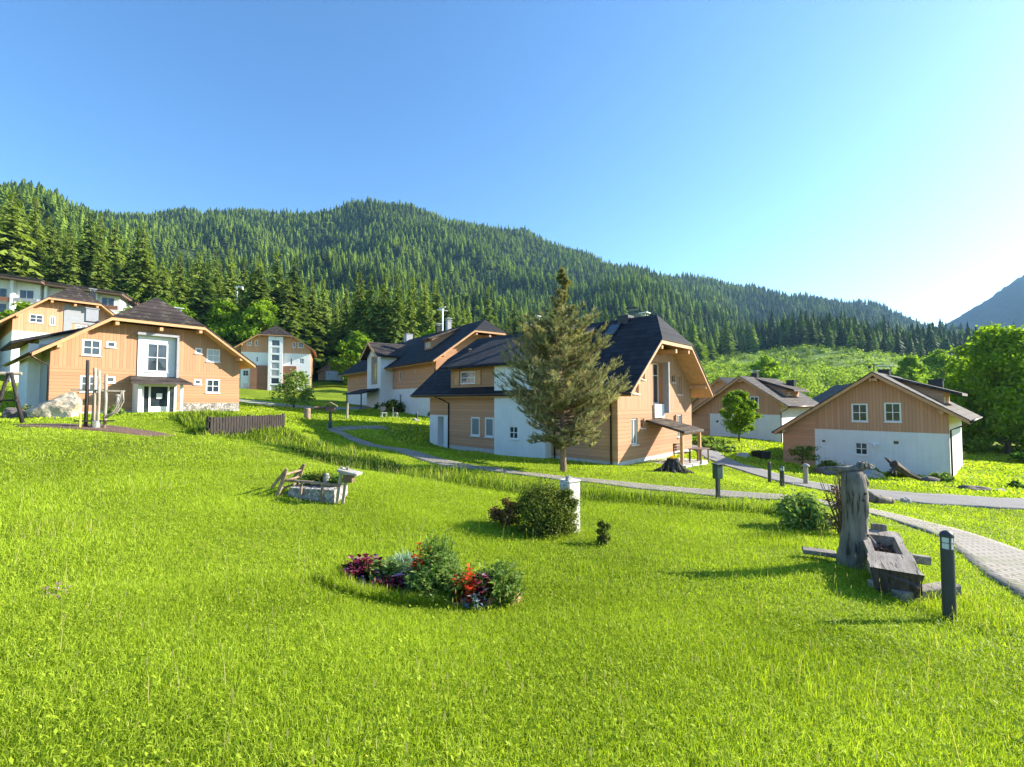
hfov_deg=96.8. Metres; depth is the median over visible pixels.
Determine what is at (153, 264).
spruce tree
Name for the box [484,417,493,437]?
window
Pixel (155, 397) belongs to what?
door
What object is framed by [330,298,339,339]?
spruce tree
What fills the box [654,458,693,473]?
tree stump
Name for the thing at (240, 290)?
spruce tree
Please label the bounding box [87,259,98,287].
spruce tree
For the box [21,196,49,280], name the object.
spruce tree
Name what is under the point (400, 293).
spruce tree
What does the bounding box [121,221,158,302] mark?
spruce tree
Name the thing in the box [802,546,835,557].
sleeper
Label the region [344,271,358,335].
spruce tree
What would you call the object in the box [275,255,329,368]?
spruce tree
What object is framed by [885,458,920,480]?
root stump
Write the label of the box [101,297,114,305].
window
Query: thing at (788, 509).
elder bush
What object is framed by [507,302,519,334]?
spruce tree
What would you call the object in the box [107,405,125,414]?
garden shrub
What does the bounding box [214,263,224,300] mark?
spruce tree
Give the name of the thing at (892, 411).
window
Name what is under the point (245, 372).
window
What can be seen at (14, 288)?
hotel block
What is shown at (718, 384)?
chalet
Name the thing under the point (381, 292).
spruce tree
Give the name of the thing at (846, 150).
sky
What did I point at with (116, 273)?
spruce tree
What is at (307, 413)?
wooden bin
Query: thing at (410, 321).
spruce tree
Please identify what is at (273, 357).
window
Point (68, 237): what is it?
spruce tree
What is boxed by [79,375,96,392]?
window
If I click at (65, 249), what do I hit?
spruce tree
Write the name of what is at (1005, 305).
mountain
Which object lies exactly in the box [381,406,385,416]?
folding chair
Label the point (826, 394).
chalet
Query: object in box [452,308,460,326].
spruce tree
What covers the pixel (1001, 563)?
path
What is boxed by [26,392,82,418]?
boulder
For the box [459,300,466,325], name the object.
spruce tree
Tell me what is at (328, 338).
spruce tree
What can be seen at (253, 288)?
spruce tree
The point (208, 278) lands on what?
spruce tree
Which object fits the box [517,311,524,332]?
spruce tree
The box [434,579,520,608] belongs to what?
bed edging
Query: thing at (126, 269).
spruce tree
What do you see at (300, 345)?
window
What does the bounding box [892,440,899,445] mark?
window
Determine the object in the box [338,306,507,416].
apartment house
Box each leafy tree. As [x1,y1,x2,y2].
[0,300,33,318]
[125,280,152,301]
[145,295,168,303]
[169,301,204,321]
[202,299,245,345]
[227,297,285,345]
[328,330,372,383]
[344,339,370,383]
[420,328,434,335]
[746,354,786,379]
[891,355,932,383]
[921,349,956,386]
[941,321,1020,374]
[944,324,1023,453]
[944,356,1000,410]
[950,397,991,449]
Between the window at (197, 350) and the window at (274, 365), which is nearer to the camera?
the window at (197, 350)
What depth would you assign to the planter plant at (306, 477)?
9.34 m
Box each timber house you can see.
[0,285,114,382]
[0,297,257,413]
[410,312,714,467]
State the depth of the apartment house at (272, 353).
89.21 m
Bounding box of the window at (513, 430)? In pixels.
[508,426,517,439]
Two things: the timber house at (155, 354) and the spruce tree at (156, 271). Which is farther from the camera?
the spruce tree at (156, 271)
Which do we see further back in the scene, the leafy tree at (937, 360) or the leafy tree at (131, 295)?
the leafy tree at (131, 295)
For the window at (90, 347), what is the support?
in the timber house at (155, 354)
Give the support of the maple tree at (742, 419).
on the ground at (328, 391)
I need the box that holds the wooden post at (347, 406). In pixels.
[346,403,348,418]
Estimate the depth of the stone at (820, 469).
24.26 m
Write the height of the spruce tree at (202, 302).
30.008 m
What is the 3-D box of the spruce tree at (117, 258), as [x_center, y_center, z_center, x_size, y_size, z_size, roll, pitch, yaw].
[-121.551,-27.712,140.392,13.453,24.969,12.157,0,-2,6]
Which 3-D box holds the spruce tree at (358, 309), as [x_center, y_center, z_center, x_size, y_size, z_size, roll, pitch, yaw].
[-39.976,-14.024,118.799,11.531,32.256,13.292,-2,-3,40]
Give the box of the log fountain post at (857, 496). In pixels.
[825,461,894,569]
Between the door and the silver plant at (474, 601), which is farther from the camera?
the door
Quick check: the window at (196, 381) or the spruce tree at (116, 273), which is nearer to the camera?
the window at (196, 381)
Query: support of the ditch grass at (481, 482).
on the ground at (328, 391)
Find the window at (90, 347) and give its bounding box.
[81,339,101,356]
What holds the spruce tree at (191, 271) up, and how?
on the ground at (328, 391)
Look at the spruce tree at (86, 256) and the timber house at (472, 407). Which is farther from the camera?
the spruce tree at (86, 256)
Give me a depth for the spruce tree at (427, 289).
165.22 m
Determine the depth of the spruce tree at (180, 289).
119.63 m
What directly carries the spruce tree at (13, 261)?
on the ground at (328, 391)
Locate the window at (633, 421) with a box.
[631,418,639,445]
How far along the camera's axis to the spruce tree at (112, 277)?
129.81 m
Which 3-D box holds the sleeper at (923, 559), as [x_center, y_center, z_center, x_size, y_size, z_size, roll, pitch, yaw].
[5.935,2.584,6.707,0.388,0.139,0.100,-1,-2,15]
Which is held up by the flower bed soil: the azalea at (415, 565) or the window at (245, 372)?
the azalea at (415, 565)
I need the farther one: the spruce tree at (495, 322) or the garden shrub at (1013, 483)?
the spruce tree at (495, 322)
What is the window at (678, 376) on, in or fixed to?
in the timber house at (472, 407)
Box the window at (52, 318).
[50,316,55,325]
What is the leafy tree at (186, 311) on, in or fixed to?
on the ground at (328, 391)
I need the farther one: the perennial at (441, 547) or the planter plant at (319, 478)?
the planter plant at (319, 478)
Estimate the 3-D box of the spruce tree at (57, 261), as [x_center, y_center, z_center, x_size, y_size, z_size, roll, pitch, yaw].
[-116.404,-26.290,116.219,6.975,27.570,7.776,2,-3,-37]
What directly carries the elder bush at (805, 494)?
on the ground at (328, 391)
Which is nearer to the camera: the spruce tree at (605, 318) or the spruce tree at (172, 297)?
the spruce tree at (172, 297)
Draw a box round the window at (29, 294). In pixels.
[19,289,33,298]
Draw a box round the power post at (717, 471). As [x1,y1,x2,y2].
[711,463,724,498]
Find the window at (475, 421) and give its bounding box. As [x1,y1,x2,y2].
[471,417,479,436]
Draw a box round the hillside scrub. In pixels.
[691,343,951,409]
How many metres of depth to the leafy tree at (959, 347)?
57.68 m
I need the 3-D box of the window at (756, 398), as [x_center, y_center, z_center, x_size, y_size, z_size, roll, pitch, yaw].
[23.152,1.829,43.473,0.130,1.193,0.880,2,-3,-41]
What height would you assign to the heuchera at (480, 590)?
0.434 m
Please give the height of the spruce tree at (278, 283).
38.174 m
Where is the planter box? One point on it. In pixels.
(765, 455)
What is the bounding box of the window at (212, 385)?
[206,379,220,393]
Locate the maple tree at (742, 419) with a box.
[719,389,763,441]
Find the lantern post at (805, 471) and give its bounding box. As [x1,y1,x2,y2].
[801,463,809,483]
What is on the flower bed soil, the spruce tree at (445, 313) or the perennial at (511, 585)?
the perennial at (511, 585)
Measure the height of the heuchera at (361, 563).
0.368 m
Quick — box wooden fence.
[206,414,284,435]
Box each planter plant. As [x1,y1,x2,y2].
[299,472,318,484]
[309,468,330,485]
[326,473,342,486]
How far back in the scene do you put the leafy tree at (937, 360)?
103.33 m
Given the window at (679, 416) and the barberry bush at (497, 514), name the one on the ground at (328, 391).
the barberry bush at (497, 514)
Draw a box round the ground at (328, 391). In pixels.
[0,205,1023,766]
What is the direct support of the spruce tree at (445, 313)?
on the ground at (328, 391)
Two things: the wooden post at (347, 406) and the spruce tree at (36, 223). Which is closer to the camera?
the wooden post at (347, 406)
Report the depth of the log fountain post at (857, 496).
6.97 m
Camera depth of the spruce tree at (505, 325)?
180.28 m
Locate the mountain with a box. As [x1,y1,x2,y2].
[944,275,1023,330]
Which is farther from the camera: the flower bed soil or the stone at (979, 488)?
the stone at (979, 488)
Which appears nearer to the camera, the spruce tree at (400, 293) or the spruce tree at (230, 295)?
the spruce tree at (230, 295)
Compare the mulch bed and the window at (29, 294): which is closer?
the mulch bed
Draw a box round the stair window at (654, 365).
[652,363,658,403]
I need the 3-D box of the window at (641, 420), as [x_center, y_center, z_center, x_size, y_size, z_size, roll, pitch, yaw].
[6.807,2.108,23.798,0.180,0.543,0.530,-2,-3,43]
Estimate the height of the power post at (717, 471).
1.130 m
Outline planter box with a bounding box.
[751,450,770,459]
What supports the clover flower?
on the ground at (328, 391)
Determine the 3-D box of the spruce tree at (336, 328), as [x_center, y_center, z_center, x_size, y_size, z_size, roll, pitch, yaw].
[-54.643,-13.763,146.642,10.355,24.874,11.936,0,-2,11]
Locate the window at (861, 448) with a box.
[855,442,867,455]
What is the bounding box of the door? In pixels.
[141,384,176,411]
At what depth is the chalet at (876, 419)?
28.36 m
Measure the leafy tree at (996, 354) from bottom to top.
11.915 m
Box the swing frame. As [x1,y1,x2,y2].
[0,372,24,422]
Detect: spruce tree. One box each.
[0,190,46,278]
[0,210,17,251]
[2,198,44,267]
[8,190,22,233]
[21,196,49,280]
[25,198,47,268]
[25,225,46,279]
[40,216,61,268]
[44,227,68,282]
[44,240,55,276]
[50,235,77,276]
[52,211,121,290]
[56,226,85,285]
[63,231,78,274]
[85,246,115,290]
[86,210,112,277]
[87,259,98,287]
[102,222,129,274]
[106,256,127,293]
[110,267,115,283]
[111,254,126,289]
[114,228,157,293]
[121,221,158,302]
[123,242,132,282]
[130,247,160,290]
[150,268,159,296]
[151,261,171,301]
[165,266,173,293]
[168,251,194,308]
[169,287,175,301]
[170,260,184,286]
[170,278,177,299]
[185,251,203,310]
[185,263,224,338]
[186,259,195,296]
[190,262,219,311]
[209,248,223,297]
[211,249,242,346]
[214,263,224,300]
[229,266,276,369]
[236,255,277,341]
[237,259,250,310]
[238,294,243,312]
[242,269,253,307]
[267,250,302,336]
[274,278,314,375]
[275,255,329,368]
[301,278,331,373]
[314,280,339,371]
[329,271,369,374]
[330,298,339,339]
[330,304,344,354]
[337,283,352,355]
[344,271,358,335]
[352,273,384,349]
[369,273,395,342]
[372,284,390,333]
[383,276,407,343]
[390,274,404,328]
[401,278,420,339]
[403,277,421,336]
[413,281,434,334]
[416,289,427,322]
[421,280,443,327]
[424,300,434,331]
[425,282,432,310]
[432,281,443,327]
[440,298,454,330]
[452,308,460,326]
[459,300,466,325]
[464,301,472,323]
[479,286,494,324]
[491,308,500,327]
[491,311,499,325]
[503,317,508,332]
[505,305,511,328]
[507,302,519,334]
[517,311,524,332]
[546,305,555,319]
[602,307,609,321]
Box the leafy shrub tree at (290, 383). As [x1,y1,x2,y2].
[269,369,315,407]
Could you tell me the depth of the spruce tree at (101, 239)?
134.28 m
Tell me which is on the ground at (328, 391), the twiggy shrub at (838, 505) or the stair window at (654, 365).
the twiggy shrub at (838, 505)
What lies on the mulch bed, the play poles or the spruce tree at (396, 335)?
the play poles
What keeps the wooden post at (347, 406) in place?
on the ground at (328, 391)
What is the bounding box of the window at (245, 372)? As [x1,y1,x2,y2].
[243,370,248,375]
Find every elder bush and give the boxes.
[771,488,835,533]
[792,491,827,508]
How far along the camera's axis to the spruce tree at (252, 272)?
125.04 m
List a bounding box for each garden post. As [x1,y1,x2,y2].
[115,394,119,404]
[767,462,771,482]
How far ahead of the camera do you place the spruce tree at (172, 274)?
175.03 m
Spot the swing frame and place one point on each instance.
(16, 395)
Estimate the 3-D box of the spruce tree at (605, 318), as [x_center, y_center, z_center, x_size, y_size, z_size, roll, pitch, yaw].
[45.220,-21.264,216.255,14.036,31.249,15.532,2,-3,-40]
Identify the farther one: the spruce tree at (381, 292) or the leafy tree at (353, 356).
the spruce tree at (381, 292)
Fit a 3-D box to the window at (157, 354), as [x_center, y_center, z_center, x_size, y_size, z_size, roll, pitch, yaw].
[-23.355,-1.681,29.959,0.100,1.923,1.220,-2,-3,38]
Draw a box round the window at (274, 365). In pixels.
[271,362,278,368]
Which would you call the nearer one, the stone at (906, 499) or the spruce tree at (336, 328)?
the stone at (906, 499)
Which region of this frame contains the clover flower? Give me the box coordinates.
[42,581,70,601]
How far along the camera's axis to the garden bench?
24.13 m
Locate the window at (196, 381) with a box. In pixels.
[194,379,200,384]
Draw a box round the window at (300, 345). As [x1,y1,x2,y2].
[298,342,303,347]
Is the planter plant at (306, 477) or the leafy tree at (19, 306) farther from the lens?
the leafy tree at (19, 306)
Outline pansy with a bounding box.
[342,575,382,595]
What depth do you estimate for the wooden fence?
22.26 m
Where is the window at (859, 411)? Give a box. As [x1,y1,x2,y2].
[851,404,868,422]
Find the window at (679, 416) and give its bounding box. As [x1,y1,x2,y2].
[678,414,680,437]
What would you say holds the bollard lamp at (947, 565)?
on the ground at (328, 391)
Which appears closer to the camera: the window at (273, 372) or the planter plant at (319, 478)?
the planter plant at (319, 478)
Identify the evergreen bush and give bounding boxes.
[511,472,581,541]
[551,487,580,535]
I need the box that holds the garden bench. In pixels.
[673,443,688,456]
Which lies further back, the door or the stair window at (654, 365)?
the door
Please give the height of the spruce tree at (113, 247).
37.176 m
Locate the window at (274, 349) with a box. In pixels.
[271,347,279,352]
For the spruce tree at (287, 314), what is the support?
on the ground at (328, 391)
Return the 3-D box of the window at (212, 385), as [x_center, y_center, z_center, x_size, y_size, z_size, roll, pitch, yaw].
[-21.381,0.208,32.522,0.130,1.023,0.960,-2,-3,38]
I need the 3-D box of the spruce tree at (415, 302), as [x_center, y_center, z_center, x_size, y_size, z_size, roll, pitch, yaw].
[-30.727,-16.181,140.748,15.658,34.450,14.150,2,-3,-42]
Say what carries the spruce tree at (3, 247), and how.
on the ground at (328, 391)
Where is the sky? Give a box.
[0,0,1023,326]
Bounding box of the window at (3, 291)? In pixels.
[0,288,7,296]
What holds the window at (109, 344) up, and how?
in the timber house at (155, 354)
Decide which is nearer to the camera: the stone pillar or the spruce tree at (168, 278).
the stone pillar
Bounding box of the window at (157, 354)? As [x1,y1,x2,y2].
[145,343,167,372]
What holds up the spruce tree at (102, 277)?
on the ground at (328, 391)
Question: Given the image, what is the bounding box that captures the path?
[327,426,1023,598]
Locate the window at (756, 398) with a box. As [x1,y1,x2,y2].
[750,396,758,408]
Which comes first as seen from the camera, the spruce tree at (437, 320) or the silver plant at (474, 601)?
the silver plant at (474, 601)
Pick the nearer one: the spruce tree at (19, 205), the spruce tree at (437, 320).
the spruce tree at (19, 205)
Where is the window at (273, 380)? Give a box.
[271,378,278,383]
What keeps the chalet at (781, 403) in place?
on the ground at (328, 391)
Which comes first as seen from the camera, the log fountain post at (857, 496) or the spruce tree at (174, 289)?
the log fountain post at (857, 496)
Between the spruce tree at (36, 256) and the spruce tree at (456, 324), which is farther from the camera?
the spruce tree at (456, 324)
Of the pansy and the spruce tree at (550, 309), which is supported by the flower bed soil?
the pansy
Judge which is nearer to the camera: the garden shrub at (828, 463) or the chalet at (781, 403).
the garden shrub at (828, 463)
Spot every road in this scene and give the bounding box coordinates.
[239,399,371,409]
[692,445,1023,509]
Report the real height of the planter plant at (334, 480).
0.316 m
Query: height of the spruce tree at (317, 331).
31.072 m
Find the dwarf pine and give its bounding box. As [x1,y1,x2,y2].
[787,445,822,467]
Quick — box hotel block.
[0,273,140,315]
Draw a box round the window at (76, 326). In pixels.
[75,324,86,328]
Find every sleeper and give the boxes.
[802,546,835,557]
[867,579,877,590]
[891,582,961,601]
[912,554,931,565]
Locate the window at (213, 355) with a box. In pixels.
[206,349,220,362]
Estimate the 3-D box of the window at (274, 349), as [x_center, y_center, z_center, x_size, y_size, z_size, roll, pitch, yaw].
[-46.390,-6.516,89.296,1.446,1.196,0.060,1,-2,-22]
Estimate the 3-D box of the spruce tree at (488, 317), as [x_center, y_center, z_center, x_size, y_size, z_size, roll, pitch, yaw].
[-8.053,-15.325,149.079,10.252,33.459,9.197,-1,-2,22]
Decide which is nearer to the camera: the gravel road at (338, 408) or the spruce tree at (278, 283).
the gravel road at (338, 408)
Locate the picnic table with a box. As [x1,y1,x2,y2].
[688,447,709,463]
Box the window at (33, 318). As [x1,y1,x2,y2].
[29,314,43,323]
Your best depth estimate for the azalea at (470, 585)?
4.86 m
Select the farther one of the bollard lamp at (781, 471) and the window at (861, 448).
the window at (861, 448)
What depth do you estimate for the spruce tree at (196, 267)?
132.41 m
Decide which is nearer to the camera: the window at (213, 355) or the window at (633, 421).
the window at (633, 421)
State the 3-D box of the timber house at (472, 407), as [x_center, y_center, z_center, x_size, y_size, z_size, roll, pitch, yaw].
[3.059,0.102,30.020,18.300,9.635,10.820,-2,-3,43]
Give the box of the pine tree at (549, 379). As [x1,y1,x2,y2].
[490,265,632,471]
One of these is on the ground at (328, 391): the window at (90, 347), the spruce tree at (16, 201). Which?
the spruce tree at (16, 201)
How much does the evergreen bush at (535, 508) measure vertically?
1.215 m
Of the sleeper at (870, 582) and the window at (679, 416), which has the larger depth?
the window at (679, 416)
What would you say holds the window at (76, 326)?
in the timber house at (62, 310)
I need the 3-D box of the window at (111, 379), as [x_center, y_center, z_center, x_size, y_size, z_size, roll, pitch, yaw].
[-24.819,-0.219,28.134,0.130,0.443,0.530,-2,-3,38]
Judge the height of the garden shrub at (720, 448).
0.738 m
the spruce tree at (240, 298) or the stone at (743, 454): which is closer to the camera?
the stone at (743, 454)
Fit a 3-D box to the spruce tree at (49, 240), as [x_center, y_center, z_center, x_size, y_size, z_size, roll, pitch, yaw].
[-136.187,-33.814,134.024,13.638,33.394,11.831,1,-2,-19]
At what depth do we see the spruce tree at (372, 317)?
116.33 m
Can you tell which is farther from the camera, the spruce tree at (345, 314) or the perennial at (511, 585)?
the spruce tree at (345, 314)
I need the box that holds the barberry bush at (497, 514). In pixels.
[487,497,522,525]
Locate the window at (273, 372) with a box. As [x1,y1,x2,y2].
[271,370,278,375]
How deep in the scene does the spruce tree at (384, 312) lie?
117.24 m
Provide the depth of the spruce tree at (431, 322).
128.29 m
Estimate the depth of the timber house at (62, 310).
44.43 m
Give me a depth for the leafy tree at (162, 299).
112.47 m
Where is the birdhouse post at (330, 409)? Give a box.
[314,402,337,427]
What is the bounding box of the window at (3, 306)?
[0,303,6,311]
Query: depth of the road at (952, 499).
19.16 m
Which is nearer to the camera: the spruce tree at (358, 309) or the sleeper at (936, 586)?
the sleeper at (936, 586)
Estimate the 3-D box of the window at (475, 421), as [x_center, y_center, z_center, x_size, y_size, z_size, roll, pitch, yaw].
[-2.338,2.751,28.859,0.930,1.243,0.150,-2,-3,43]
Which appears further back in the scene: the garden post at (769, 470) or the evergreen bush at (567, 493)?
the garden post at (769, 470)
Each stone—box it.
[736,452,749,457]
[813,466,839,474]
[864,469,883,477]
[899,497,911,503]
[920,476,939,481]
[958,485,991,490]
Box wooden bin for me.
[304,408,310,418]
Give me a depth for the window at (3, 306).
94.86 m
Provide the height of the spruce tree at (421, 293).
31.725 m
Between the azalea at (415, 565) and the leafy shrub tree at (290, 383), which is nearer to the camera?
the azalea at (415, 565)
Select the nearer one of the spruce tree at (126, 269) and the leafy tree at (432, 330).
the leafy tree at (432, 330)
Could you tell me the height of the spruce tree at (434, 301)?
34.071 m
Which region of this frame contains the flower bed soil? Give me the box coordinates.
[357,576,412,597]
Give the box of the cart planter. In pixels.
[271,464,362,503]
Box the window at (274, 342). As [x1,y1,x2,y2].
[272,340,279,345]
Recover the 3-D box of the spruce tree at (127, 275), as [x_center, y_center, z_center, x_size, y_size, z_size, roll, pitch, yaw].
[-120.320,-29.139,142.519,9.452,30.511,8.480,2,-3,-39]
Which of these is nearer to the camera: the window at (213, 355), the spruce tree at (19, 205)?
the window at (213, 355)
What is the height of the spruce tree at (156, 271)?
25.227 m
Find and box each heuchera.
[340,553,383,580]
[371,572,405,590]
[465,569,492,608]
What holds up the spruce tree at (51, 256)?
on the ground at (328, 391)
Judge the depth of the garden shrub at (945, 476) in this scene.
24.08 m
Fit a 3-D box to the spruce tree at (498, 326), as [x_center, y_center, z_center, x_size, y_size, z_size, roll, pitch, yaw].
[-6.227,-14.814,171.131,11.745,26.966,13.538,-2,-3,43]
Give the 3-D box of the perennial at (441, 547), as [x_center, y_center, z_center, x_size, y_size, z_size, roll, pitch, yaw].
[-0.894,2.093,5.409,0.559,0.782,0.575,0,-2,0]
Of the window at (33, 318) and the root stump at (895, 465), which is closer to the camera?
the root stump at (895, 465)
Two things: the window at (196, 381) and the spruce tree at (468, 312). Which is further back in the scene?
the spruce tree at (468, 312)
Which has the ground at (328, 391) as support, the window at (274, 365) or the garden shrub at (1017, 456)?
the garden shrub at (1017, 456)
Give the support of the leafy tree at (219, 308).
on the ground at (328, 391)
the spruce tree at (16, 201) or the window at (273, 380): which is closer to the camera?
the window at (273, 380)
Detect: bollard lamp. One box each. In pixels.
[779,466,784,486]
[939,530,958,623]
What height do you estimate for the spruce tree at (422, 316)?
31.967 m
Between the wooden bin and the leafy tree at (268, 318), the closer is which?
the wooden bin
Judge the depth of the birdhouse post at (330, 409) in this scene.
30.19 m
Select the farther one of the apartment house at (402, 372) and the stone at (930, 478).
the apartment house at (402, 372)
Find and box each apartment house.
[234,325,317,390]
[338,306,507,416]
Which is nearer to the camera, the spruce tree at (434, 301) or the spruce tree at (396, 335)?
the spruce tree at (396, 335)
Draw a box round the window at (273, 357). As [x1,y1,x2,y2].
[271,354,279,360]
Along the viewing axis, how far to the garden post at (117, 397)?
27.14 m
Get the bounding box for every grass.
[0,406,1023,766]
[172,409,777,514]
[385,549,414,573]
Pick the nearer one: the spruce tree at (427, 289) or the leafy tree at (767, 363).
the leafy tree at (767, 363)
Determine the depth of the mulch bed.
18.24 m
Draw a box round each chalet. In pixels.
[316,362,344,380]
[691,370,818,442]
[691,377,734,408]
[772,364,982,476]
[813,384,849,402]
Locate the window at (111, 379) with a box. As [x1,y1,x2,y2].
[108,376,115,383]
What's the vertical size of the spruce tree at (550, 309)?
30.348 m
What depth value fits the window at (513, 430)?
25.88 m
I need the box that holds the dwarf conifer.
[595,519,611,544]
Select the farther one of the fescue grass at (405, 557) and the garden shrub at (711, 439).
the garden shrub at (711, 439)
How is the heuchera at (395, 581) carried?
on the flower bed soil
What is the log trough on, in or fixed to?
on the ground at (328, 391)
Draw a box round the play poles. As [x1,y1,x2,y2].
[71,360,124,427]
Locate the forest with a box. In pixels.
[0,178,1015,363]
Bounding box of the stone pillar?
[559,475,580,533]
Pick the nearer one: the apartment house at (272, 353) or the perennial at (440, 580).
the perennial at (440, 580)
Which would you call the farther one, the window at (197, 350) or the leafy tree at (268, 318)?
the leafy tree at (268, 318)
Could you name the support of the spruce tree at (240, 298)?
on the ground at (328, 391)
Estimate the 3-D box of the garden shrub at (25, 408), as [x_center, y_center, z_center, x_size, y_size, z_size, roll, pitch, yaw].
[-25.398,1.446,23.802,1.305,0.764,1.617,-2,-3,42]
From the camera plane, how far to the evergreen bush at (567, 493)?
8.27 m
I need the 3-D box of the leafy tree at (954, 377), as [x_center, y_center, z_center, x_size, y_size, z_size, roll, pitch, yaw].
[47.043,1.700,46.165,6.768,9.469,5.592,-2,-3,44]
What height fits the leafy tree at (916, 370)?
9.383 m
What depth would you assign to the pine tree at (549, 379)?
17.79 m
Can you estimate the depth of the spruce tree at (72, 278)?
114.61 m
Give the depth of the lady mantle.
5.37 m
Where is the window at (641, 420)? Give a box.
[640,419,645,428]
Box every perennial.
[403,552,475,602]
[416,528,459,572]
[473,558,526,607]
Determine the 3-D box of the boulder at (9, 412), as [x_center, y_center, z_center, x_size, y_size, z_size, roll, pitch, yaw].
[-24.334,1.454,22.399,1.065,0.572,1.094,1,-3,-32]
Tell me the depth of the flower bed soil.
5.17 m
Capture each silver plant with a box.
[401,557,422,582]
[461,584,490,610]
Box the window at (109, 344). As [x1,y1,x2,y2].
[105,341,116,348]
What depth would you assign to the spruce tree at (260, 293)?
116.45 m
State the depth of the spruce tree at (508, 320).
188.74 m
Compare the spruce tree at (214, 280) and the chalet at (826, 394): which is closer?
the chalet at (826, 394)
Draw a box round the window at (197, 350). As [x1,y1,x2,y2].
[195,348,202,354]
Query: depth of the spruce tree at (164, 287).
123.34 m
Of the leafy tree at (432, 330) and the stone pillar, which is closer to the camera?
the stone pillar
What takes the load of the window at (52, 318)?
in the timber house at (62, 310)
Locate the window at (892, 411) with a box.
[883,403,901,422]
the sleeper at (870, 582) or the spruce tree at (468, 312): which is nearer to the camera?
the sleeper at (870, 582)
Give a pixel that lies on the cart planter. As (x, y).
(301, 490)
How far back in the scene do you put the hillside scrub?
178.67 m
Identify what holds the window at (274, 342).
in the apartment house at (272, 353)
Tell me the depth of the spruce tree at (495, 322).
155.97 m
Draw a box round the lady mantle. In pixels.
[363,556,405,581]
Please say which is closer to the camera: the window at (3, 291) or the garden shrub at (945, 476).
the garden shrub at (945, 476)
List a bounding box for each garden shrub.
[11,404,30,409]
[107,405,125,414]
[380,398,405,411]
[692,436,725,446]
[702,442,737,452]
[818,460,844,472]
[885,469,906,477]
[928,471,955,481]
[1006,480,1023,487]
[1008,448,1023,461]
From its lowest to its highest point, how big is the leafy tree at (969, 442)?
5.256 m
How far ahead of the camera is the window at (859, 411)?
29.00 m
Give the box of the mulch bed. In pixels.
[13,423,174,436]
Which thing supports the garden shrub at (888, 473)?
on the ground at (328, 391)
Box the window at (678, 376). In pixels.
[677,375,680,394]
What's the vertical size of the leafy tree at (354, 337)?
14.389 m
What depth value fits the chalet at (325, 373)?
123.70 m
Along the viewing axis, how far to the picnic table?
23.41 m
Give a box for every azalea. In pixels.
[411,542,435,576]
[450,563,482,602]
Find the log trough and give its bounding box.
[863,523,924,598]
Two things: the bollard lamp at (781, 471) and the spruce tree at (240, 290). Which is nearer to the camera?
the bollard lamp at (781, 471)
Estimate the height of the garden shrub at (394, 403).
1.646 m
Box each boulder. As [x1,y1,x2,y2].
[1,407,26,417]
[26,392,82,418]
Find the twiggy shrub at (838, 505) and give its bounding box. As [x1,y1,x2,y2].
[818,464,849,533]
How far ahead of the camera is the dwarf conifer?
7.77 m
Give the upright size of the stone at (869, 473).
0.442 m
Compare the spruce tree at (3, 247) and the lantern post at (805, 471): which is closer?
the lantern post at (805, 471)

